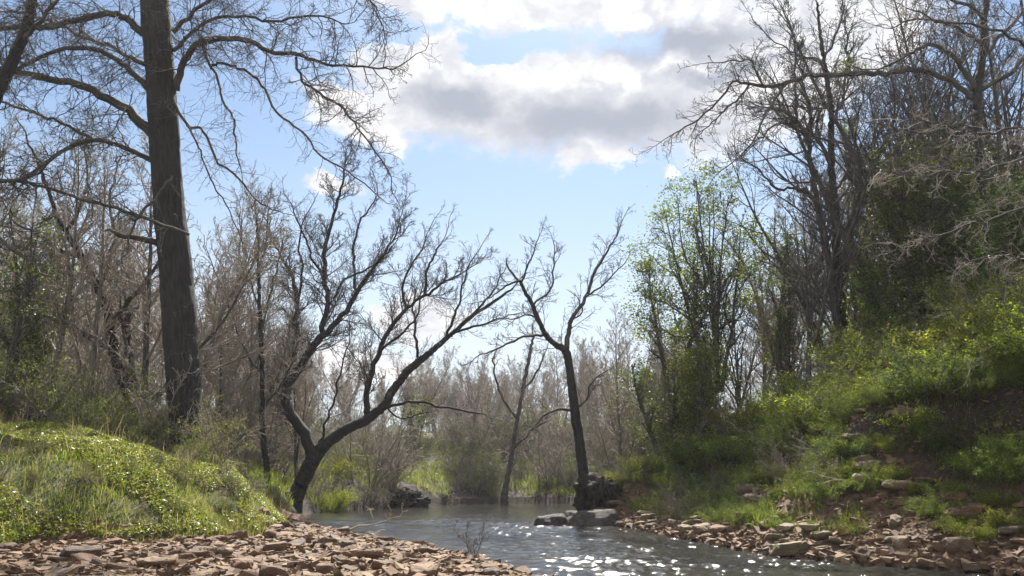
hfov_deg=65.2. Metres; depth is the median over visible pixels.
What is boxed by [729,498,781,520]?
leafy weed
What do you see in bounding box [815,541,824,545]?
rock
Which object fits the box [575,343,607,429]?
bare tree
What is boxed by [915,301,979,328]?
vine shrub
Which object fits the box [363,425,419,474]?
bare shrub
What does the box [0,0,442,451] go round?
broad tree
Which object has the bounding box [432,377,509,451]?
bare shrub
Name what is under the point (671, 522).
rock
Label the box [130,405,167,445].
leafy shrub
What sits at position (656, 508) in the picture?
leafy weed
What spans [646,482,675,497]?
leafy weed
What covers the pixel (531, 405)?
bare shrub
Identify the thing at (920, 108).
bare tree
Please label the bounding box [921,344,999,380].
trailing vine
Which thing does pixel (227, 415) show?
bare tree
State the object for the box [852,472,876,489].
rock
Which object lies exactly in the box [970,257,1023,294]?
vine shrub
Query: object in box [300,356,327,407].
bare tree
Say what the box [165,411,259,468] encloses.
leafy shrub
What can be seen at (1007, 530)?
rock
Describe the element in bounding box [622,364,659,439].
vine tree
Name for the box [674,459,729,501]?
bare shrub
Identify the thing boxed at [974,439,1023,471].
leafy weed
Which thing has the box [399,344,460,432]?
bare tree
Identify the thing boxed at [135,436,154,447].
leafy shrub
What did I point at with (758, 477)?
trailing vine
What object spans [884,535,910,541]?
rock
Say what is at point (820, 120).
bare tree
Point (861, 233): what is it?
bare tree
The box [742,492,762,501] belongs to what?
rock
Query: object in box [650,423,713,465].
vine shrub
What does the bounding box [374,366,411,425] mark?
bare tree
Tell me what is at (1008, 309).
vine shrub
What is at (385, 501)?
bare shrub
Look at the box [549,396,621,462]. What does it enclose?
bare shrub
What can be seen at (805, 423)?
vine shrub
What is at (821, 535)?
rock
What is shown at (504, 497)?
bare tree
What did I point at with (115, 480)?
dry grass
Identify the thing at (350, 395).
bare tree
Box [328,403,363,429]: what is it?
bare shrub
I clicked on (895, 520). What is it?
rock
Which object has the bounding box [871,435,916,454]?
leafy weed
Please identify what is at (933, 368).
vine shrub
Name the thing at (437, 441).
vine shrub
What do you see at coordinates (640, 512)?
rock
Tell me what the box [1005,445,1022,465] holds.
trailing vine
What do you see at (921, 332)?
vine shrub
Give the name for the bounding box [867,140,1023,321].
vine tree
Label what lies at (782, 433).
vine shrub
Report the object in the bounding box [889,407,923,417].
rock
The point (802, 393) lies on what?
vine shrub
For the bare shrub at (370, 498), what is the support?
on the ground at (515, 496)
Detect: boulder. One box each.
[534,513,566,524]
[565,507,620,525]
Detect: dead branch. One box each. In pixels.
[203,431,249,459]
[350,503,407,535]
[786,432,836,469]
[806,467,875,489]
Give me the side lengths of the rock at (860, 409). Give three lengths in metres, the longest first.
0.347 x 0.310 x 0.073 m
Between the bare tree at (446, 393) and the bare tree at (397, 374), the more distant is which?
the bare tree at (446, 393)
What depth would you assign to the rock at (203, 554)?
11.59 m
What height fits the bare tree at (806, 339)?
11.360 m
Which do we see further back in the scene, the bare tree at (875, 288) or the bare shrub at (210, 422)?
the bare tree at (875, 288)
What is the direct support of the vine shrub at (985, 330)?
on the ground at (515, 496)
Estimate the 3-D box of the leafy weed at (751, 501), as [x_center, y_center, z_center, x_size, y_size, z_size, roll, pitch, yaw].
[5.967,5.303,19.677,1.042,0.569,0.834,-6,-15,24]
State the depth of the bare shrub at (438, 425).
68.27 m
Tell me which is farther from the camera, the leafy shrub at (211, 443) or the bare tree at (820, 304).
the bare tree at (820, 304)
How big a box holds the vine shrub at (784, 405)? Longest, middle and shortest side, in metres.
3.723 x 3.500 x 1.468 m
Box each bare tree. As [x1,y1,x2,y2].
[0,0,93,303]
[0,97,78,343]
[0,115,194,437]
[0,128,71,373]
[0,204,67,355]
[0,211,83,371]
[19,109,144,411]
[23,194,156,341]
[33,127,157,425]
[40,207,160,384]
[40,248,133,385]
[49,222,121,379]
[62,203,149,390]
[67,263,146,390]
[70,131,297,433]
[81,272,138,381]
[97,217,237,369]
[101,251,156,407]
[103,273,165,417]
[104,299,163,384]
[148,303,203,394]
[154,187,289,385]
[158,266,247,394]
[192,219,267,413]
[196,159,298,449]
[200,273,272,455]
[201,315,216,411]
[201,332,247,422]
[206,312,256,414]
[211,362,266,464]
[213,178,320,485]
[226,257,313,470]
[235,286,305,465]
[238,303,271,404]
[240,276,294,408]
[240,342,286,465]
[254,323,291,425]
[272,316,329,475]
[276,316,325,465]
[278,305,320,453]
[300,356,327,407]
[301,326,324,400]
[309,358,329,413]
[310,341,373,434]
[328,343,360,421]
[335,357,373,421]
[336,366,354,409]
[370,381,391,415]
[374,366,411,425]
[381,378,413,433]
[386,349,442,433]
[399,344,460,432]
[400,358,428,437]
[406,373,450,439]
[416,365,440,432]
[417,356,433,407]
[419,379,443,427]
[422,355,437,431]
[429,380,447,428]
[437,357,465,431]
[440,373,459,430]
[441,368,463,423]
[443,381,462,417]
[451,371,468,421]
[453,362,500,412]
[453,375,492,455]
[454,373,475,409]
[454,377,515,471]
[455,355,517,413]
[463,352,491,402]
[469,363,490,406]
[473,362,496,398]
[479,320,563,504]
[495,386,512,421]
[498,371,526,410]
[500,351,555,413]
[502,367,534,411]
[513,343,546,408]
[537,373,557,415]
[540,355,565,418]
[545,330,578,413]
[550,390,569,419]
[560,360,599,422]
[563,338,595,416]
[570,333,598,414]
[574,338,599,398]
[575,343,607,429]
[583,300,665,476]
[583,337,604,387]
[586,391,638,474]
[589,361,615,418]
[592,339,651,422]
[605,313,643,397]
[614,406,640,464]
[615,358,678,463]
[619,366,653,457]
[622,339,689,450]
[623,398,651,463]
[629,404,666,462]
[630,350,688,465]
[636,332,687,386]
[638,258,722,459]
[643,261,759,428]
[658,339,702,441]
[667,262,760,413]
[683,329,732,427]
[684,330,728,424]
[690,335,734,429]
[700,273,771,408]
[705,129,846,368]
[715,232,832,381]
[718,331,761,412]
[721,193,825,379]
[724,134,867,352]
[738,12,980,331]
[738,275,834,374]
[739,221,827,384]
[739,237,819,400]
[739,245,829,390]
[741,0,976,325]
[747,65,920,319]
[747,149,872,399]
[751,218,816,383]
[775,258,830,374]
[777,187,859,373]
[788,73,999,317]
[790,168,878,327]
[797,197,905,329]
[798,0,1000,208]
[807,6,1010,306]
[807,128,887,332]
[807,141,892,315]
[813,27,973,286]
[815,181,901,331]
[817,176,898,345]
[826,34,1023,239]
[837,128,975,294]
[843,207,899,326]
[848,40,971,268]
[857,0,1022,253]
[870,75,958,125]
[884,27,1023,250]
[890,0,1023,241]
[916,99,1016,281]
[918,26,1023,220]
[921,68,1015,251]
[926,0,1023,244]
[926,92,1015,282]
[951,52,1023,225]
[976,93,1023,229]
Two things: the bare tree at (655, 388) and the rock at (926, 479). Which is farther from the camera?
the bare tree at (655, 388)
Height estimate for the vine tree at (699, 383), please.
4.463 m
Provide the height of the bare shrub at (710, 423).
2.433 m
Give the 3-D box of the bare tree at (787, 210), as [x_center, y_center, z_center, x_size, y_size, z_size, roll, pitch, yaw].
[15.620,-2.684,34.337,9.708,15.133,5.357,2,-13,-8]
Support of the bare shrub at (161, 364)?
on the ground at (515, 496)
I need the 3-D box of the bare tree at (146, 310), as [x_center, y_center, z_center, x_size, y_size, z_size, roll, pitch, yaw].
[-10.370,-0.040,24.768,7.268,10.797,3.625,-4,-14,15]
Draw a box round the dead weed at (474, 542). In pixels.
[453,518,488,556]
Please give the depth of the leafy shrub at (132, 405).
23.44 m
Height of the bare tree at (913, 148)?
13.886 m
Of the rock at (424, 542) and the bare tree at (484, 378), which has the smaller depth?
the rock at (424, 542)
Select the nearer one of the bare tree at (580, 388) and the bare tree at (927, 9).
the bare tree at (927, 9)
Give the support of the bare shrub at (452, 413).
on the ground at (515, 496)
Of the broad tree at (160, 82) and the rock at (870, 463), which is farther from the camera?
the broad tree at (160, 82)
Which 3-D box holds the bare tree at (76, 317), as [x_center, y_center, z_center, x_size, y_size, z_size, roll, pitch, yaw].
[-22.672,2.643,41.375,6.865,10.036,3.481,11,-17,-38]
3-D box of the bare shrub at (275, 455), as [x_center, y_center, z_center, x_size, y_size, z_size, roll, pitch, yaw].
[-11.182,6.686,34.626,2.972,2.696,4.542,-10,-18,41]
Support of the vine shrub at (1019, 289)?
on the ground at (515, 496)
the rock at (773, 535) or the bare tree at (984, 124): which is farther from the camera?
the bare tree at (984, 124)
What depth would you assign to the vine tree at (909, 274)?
26.37 m
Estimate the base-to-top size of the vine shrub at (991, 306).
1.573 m
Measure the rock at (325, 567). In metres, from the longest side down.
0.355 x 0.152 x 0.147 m
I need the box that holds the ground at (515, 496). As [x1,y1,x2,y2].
[0,335,1023,575]
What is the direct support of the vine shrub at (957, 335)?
on the ground at (515, 496)
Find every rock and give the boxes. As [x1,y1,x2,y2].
[0,542,17,549]
[13,547,33,551]
[16,573,38,575]
[47,555,71,561]
[52,564,84,575]
[59,545,102,558]
[70,552,100,561]
[91,570,112,575]
[100,538,122,544]
[104,562,128,569]
[136,555,175,565]
[163,554,178,560]
[168,548,185,554]
[178,552,194,558]
[181,550,214,557]
[193,568,218,575]
[212,535,233,540]
[212,546,233,554]
[218,570,227,575]
[225,530,248,538]
[230,558,253,568]
[258,564,290,575]
[262,541,287,550]
[266,556,277,562]
[270,524,282,527]
[271,551,293,555]
[276,531,296,535]
[280,522,293,527]
[287,560,304,564]
[288,537,305,543]
[291,522,304,525]
[305,573,325,575]
[316,538,338,542]
[316,563,334,572]
[327,548,383,558]
[331,534,341,538]
[334,526,349,532]
[337,559,353,562]
[339,540,356,547]
[357,562,368,569]
[376,537,396,540]
[404,557,417,561]
[408,561,439,575]
[410,541,434,546]
[416,546,436,553]
[479,563,499,568]
[482,567,500,575]
[515,565,530,572]
[605,499,622,507]
[619,481,632,489]
[634,521,644,524]
[637,510,649,514]
[641,513,657,519]
[645,522,655,526]
[667,519,682,526]
[678,524,692,532]
[681,519,701,524]
[692,522,710,533]
[709,524,726,534]
[725,526,736,531]
[735,483,762,494]
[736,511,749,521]
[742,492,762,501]
[764,533,785,538]
[768,540,806,556]
[769,528,777,533]
[777,523,797,530]
[777,538,789,542]
[798,522,819,530]
[808,531,831,538]
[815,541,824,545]
[829,536,843,543]
[837,433,865,439]
[848,454,873,468]
[850,460,884,470]
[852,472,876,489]
[854,408,867,411]
[858,547,874,552]
[860,496,880,508]
[879,479,921,490]
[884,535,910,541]
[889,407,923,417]
[889,514,901,526]
[891,535,909,548]
[914,477,936,481]
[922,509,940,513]
[940,492,968,501]
[942,536,975,553]
[944,503,990,516]
[960,512,973,517]
[994,525,1023,534]
[997,542,1006,546]
[1017,557,1023,565]
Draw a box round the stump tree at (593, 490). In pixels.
[459,205,636,510]
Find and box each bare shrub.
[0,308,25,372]
[0,310,164,428]
[0,311,123,415]
[0,359,62,419]
[0,359,98,418]
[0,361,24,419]
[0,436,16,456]
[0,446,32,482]
[17,308,163,427]
[38,341,165,436]
[66,351,207,425]
[113,364,231,433]
[119,357,212,447]
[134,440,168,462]
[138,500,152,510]
[164,367,274,460]
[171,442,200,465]
[202,396,257,459]
[203,383,289,463]
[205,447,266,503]
[208,409,269,469]
[210,418,300,471]
[223,439,242,462]
[233,363,324,468]
[250,475,263,494]
[251,415,290,462]
[254,426,314,477]
[266,393,340,443]
[273,413,324,463]
[282,410,350,464]
[291,460,337,506]
[299,380,328,427]
[302,458,332,483]
[310,395,354,434]
[315,396,408,470]
[318,395,407,467]
[319,480,352,510]
[321,468,367,509]
[323,396,386,428]
[325,381,438,491]
[325,409,378,440]
[327,411,388,453]
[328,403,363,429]
[330,390,379,438]
[333,407,393,467]
[341,397,400,439]
[343,482,369,509]
[346,461,396,508]
[354,393,425,455]
[363,420,429,468]
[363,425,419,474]
[365,427,422,486]
[367,444,409,477]
[371,483,394,507]
[373,424,423,476]
[379,464,406,490]
[387,405,430,436]
[403,419,445,453]
[423,411,458,436]
[425,411,455,436]
[426,373,526,447]
[426,387,527,451]
[429,409,467,454]
[430,390,492,434]
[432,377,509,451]
[432,438,476,479]
[433,360,533,433]
[437,421,510,488]
[438,458,471,494]
[440,399,465,434]
[442,396,514,448]
[459,391,552,454]
[461,437,523,473]
[464,467,491,495]
[475,443,522,490]
[477,408,547,466]
[478,467,514,497]
[486,382,556,436]
[504,372,577,426]
[504,405,563,463]
[505,422,573,489]
[505,458,537,480]
[510,377,558,432]
[514,393,560,447]
[514,398,580,440]
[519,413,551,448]
[520,407,568,445]
[523,392,586,447]
[524,420,595,484]
[529,421,569,458]
[537,413,594,463]
[537,438,575,469]
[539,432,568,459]
[540,421,595,454]
[542,409,586,446]
[546,404,600,465]
[546,444,608,489]
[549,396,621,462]
[555,424,615,474]
[559,369,619,429]
[560,417,633,474]
[563,361,656,434]
[563,405,620,458]
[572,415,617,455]
[579,375,652,465]
[593,396,646,451]
[605,444,649,483]
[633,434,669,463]
[655,473,710,518]
[662,464,696,493]
[664,387,747,446]
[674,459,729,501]
[724,382,791,414]
[739,480,768,503]
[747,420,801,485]
[751,367,805,406]
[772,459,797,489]
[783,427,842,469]
[786,375,850,417]
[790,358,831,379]
[794,325,862,376]
[827,325,913,381]
[844,293,895,333]
[875,321,954,369]
[902,277,952,324]
[920,224,1023,341]
[938,226,1022,312]
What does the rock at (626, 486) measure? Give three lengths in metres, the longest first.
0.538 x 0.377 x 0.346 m
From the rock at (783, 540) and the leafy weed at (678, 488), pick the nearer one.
the rock at (783, 540)
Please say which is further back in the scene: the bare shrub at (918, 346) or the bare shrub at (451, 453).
the bare shrub at (451, 453)
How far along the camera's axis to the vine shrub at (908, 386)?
16.82 m
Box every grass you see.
[0,415,286,539]
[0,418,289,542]
[228,438,614,512]
[619,305,1019,534]
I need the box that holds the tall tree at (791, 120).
[712,0,905,343]
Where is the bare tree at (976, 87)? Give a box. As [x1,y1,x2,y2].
[629,0,1023,269]
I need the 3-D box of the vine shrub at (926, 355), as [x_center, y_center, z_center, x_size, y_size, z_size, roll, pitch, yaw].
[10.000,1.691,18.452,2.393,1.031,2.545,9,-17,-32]
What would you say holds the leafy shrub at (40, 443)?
on the ground at (515, 496)
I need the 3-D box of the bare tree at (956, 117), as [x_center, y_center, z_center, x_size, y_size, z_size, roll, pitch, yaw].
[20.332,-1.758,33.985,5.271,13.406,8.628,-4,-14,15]
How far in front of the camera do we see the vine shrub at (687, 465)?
27.42 m
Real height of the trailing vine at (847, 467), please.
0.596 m
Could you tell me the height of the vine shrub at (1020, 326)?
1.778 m
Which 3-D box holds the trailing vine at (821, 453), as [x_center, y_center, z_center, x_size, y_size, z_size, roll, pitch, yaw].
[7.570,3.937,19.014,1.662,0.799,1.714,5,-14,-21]
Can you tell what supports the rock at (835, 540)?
on the ground at (515, 496)
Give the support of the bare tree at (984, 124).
on the ground at (515, 496)
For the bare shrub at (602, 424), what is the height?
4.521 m
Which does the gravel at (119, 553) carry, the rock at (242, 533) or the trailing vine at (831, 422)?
the rock at (242, 533)
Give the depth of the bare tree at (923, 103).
30.02 m
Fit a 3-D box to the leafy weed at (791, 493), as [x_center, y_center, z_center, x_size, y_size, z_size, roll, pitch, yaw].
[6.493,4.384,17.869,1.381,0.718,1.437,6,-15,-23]
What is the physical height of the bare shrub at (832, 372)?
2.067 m
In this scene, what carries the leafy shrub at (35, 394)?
on the ground at (515, 496)
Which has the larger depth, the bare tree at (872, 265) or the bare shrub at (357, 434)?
the bare shrub at (357, 434)
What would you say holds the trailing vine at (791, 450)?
on the ground at (515, 496)
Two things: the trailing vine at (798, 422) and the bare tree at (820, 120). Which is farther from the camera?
the bare tree at (820, 120)
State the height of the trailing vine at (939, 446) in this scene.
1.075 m
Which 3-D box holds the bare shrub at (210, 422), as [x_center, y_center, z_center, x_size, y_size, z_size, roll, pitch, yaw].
[-7.988,3.326,21.375,3.120,2.804,3.053,2,-14,1]
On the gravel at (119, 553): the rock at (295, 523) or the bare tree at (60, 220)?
the rock at (295, 523)
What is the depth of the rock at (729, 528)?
18.40 m
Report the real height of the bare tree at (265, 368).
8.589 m
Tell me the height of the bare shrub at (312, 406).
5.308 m
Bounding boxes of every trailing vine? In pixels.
[662,467,709,495]
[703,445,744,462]
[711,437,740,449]
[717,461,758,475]
[721,458,776,489]
[734,456,783,487]
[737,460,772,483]
[754,460,790,481]
[759,419,807,456]
[760,426,793,445]
[770,463,820,485]
[781,411,819,431]
[783,441,812,456]
[784,450,835,481]
[785,401,833,433]
[790,438,837,467]
[792,447,818,467]
[801,414,891,458]
[804,407,850,436]
[821,387,867,422]
[826,383,874,418]
[830,458,881,477]
[837,369,902,401]
[857,364,907,385]
[858,397,953,436]
[861,379,911,406]
[862,461,917,479]
[877,364,935,388]
[883,412,984,453]
[898,353,982,395]
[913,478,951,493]
[917,354,1021,402]
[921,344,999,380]
[932,435,1023,484]
[938,445,1004,471]
[971,427,1023,458]
[988,428,1023,448]
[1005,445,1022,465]
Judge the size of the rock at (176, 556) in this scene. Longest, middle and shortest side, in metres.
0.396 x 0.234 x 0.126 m
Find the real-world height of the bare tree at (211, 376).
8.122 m
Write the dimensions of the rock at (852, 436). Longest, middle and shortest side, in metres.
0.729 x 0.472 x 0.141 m
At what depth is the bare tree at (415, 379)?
65.54 m
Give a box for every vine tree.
[0,199,90,421]
[0,217,95,416]
[398,390,439,452]
[457,422,490,461]
[599,350,737,466]
[618,153,792,397]
[622,243,729,398]
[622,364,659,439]
[660,329,735,453]
[822,248,903,339]
[843,117,988,329]
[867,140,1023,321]
[952,164,1023,289]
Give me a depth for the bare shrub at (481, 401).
59.63 m
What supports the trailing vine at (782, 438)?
on the ground at (515, 496)
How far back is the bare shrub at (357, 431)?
48.29 m
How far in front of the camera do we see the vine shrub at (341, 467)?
39.49 m
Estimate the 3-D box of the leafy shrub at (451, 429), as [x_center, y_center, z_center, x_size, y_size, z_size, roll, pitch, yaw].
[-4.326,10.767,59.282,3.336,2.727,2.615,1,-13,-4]
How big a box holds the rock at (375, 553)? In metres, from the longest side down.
0.882 x 0.798 x 0.194 m
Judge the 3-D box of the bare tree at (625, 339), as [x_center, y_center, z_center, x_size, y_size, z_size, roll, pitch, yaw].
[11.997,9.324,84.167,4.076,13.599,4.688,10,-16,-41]
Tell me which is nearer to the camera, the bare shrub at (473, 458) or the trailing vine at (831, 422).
the trailing vine at (831, 422)
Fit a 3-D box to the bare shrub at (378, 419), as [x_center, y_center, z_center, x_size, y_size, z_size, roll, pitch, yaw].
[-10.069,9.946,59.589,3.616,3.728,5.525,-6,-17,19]
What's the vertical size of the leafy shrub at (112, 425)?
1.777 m
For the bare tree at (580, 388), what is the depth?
68.69 m
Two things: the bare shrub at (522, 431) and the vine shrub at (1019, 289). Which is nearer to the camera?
the vine shrub at (1019, 289)
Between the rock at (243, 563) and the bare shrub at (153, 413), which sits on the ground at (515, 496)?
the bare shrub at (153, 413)
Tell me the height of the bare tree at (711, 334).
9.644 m
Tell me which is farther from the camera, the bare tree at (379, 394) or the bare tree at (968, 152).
the bare tree at (379, 394)
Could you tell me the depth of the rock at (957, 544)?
13.40 m
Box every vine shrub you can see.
[292,454,363,480]
[307,483,365,511]
[419,433,455,450]
[437,459,491,481]
[450,471,503,488]
[531,472,568,487]
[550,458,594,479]
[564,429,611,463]
[599,468,648,485]
[617,450,673,473]
[631,446,703,478]
[636,467,691,486]
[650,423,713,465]
[667,433,727,467]
[668,418,775,464]
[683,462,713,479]
[698,492,737,521]
[699,499,730,515]
[704,398,772,434]
[719,424,782,466]
[721,376,804,417]
[725,447,772,466]
[727,421,787,443]
[731,413,796,456]
[732,393,782,427]
[742,369,821,408]
[749,386,851,435]
[754,370,829,408]
[757,405,786,430]
[758,380,845,429]
[771,365,832,393]
[771,423,806,441]
[774,355,877,413]
[775,390,834,413]
[786,398,837,433]
[795,312,916,373]
[795,367,891,414]
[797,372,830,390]
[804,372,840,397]
[805,322,929,352]
[806,365,883,392]
[806,398,850,424]
[812,320,894,368]
[814,326,973,391]
[820,354,876,385]
[828,311,945,371]
[851,329,1012,402]
[868,293,954,333]
[874,318,1001,370]
[882,313,943,343]
[894,320,946,350]
[895,297,1022,353]
[897,261,1014,314]
[897,264,1023,335]
[897,339,993,366]
[905,354,983,375]
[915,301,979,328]
[921,282,975,312]
[922,303,949,324]
[930,336,1008,372]
[940,278,1023,334]
[943,312,1023,359]
[943,323,1009,347]
[946,246,1011,290]
[948,251,1023,315]
[958,287,1023,345]
[960,304,1023,365]
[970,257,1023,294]
[970,338,1023,375]
[972,295,1023,330]
[978,264,1023,323]
[981,304,1023,333]
[987,268,1023,308]
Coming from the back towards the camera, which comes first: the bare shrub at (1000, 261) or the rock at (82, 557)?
the bare shrub at (1000, 261)
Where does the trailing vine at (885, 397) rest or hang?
on the ground at (515, 496)
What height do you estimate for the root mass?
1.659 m
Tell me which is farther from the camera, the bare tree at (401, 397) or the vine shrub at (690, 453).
the bare tree at (401, 397)
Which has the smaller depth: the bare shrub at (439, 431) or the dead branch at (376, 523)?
the dead branch at (376, 523)
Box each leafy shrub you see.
[0,341,89,422]
[0,344,97,425]
[0,359,30,423]
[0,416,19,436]
[16,428,60,452]
[17,456,49,484]
[38,366,123,429]
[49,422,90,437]
[71,360,165,438]
[71,454,105,486]
[72,384,160,438]
[85,394,134,430]
[94,426,112,438]
[102,391,166,438]
[115,408,178,451]
[122,455,140,473]
[126,387,219,441]
[127,385,246,450]
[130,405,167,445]
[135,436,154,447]
[157,492,193,513]
[160,452,208,486]
[163,429,214,462]
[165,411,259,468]
[165,445,191,457]
[209,415,257,460]
[209,450,227,464]
[213,463,229,473]
[213,489,241,510]
[245,466,269,491]
[325,429,376,475]
[361,411,424,451]
[408,433,433,450]
[433,432,484,467]
[436,417,465,443]
[449,407,504,436]
[457,436,502,474]
[462,428,504,455]
[466,449,513,490]
[483,411,528,457]
[502,404,537,450]
[518,400,568,430]
[531,413,593,450]
[558,409,602,434]
[561,446,599,483]
[588,433,646,472]
[639,482,681,513]
[648,481,670,494]
[735,495,766,515]
[794,448,835,484]
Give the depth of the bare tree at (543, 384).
67.19 m
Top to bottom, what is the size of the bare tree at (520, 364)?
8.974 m
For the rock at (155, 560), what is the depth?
9.91 m
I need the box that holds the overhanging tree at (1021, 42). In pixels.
[852,0,1023,390]
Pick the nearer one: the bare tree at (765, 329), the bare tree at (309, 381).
the bare tree at (765, 329)
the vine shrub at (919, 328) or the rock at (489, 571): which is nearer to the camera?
the rock at (489, 571)
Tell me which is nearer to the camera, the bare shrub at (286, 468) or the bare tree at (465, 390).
the bare shrub at (286, 468)
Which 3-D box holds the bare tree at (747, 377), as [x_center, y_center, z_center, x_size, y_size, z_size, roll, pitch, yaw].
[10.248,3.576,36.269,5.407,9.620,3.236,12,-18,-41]
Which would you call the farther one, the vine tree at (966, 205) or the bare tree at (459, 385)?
the bare tree at (459, 385)
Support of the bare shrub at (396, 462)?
on the ground at (515, 496)
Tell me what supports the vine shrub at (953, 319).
on the ground at (515, 496)
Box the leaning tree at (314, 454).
[246,136,540,513]
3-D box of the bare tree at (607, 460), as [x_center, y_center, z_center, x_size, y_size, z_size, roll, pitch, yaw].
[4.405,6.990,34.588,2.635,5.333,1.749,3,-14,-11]
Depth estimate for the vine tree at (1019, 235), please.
21.89 m
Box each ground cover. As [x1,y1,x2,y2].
[0,418,285,541]
[667,289,1023,480]
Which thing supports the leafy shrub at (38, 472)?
on the ground at (515, 496)
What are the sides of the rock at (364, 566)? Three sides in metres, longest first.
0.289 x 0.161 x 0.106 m
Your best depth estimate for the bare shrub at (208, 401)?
26.89 m
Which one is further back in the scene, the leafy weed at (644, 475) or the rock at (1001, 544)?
the leafy weed at (644, 475)
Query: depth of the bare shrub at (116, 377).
23.40 m
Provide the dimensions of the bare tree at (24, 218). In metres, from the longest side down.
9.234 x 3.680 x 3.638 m
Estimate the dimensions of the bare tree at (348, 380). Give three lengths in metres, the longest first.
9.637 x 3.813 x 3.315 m
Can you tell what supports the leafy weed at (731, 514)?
on the ground at (515, 496)
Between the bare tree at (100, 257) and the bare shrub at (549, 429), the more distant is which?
the bare shrub at (549, 429)
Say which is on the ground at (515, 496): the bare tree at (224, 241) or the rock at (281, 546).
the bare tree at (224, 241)
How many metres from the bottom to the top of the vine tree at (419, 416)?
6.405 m
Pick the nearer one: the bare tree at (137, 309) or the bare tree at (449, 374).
the bare tree at (137, 309)
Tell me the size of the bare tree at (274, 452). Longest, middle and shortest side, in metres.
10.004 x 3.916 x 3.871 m
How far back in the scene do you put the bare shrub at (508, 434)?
55.21 m
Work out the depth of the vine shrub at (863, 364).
21.33 m
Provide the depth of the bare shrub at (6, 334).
22.92 m
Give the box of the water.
[304,503,1007,575]
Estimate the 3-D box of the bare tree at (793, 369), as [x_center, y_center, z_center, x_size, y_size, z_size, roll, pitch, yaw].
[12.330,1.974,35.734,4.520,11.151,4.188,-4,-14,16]
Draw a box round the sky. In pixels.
[0,0,1023,430]
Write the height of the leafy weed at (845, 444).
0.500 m
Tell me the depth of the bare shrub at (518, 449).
53.90 m
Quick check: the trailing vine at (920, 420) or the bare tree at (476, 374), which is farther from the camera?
the bare tree at (476, 374)
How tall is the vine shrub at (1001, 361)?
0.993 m
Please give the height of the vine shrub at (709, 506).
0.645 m
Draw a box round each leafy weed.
[614,465,651,483]
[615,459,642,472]
[630,495,656,507]
[644,505,669,513]
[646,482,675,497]
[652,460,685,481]
[664,479,693,497]
[677,498,713,509]
[713,500,764,523]
[718,493,742,511]
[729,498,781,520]
[736,494,768,509]
[754,478,805,498]
[762,511,804,528]
[771,468,827,499]
[792,517,821,525]
[795,428,829,443]
[795,468,852,498]
[805,434,838,450]
[818,435,870,455]
[829,461,902,492]
[830,514,875,536]
[831,457,876,479]
[854,436,874,444]
[862,385,905,397]
[862,431,900,443]
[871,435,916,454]
[895,480,922,495]
[897,476,973,519]
[905,371,963,392]
[925,511,1018,541]
[930,436,1007,466]
[930,475,985,495]
[950,513,975,521]
[954,372,1006,389]
[954,502,1023,529]
[963,485,1023,507]
[973,358,1023,384]
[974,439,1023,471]
[1007,517,1023,531]
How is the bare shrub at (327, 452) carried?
on the ground at (515, 496)
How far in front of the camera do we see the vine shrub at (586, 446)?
56.15 m
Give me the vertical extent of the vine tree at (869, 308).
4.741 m
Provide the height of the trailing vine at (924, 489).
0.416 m
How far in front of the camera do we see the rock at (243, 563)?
10.02 m
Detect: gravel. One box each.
[0,506,553,575]
[613,385,1023,575]
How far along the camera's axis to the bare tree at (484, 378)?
98.91 m
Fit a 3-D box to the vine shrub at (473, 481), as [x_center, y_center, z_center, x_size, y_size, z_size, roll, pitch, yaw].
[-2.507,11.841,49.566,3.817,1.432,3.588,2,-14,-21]
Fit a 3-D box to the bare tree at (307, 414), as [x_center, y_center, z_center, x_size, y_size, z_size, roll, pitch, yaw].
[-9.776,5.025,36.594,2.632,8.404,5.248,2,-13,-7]
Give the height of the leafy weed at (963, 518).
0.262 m
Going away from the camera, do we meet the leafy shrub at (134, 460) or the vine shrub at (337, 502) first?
the leafy shrub at (134, 460)
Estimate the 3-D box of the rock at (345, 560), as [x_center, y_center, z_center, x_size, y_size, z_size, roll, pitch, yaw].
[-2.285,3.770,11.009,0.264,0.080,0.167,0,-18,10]
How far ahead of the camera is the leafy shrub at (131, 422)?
22.00 m
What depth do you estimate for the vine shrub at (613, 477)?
26.89 m
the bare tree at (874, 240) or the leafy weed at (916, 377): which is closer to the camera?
the leafy weed at (916, 377)
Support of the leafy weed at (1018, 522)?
on the ground at (515, 496)
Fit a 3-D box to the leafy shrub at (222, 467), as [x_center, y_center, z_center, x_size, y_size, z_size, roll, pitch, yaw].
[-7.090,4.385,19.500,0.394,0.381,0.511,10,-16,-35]
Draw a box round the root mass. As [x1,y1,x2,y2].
[386,487,431,507]

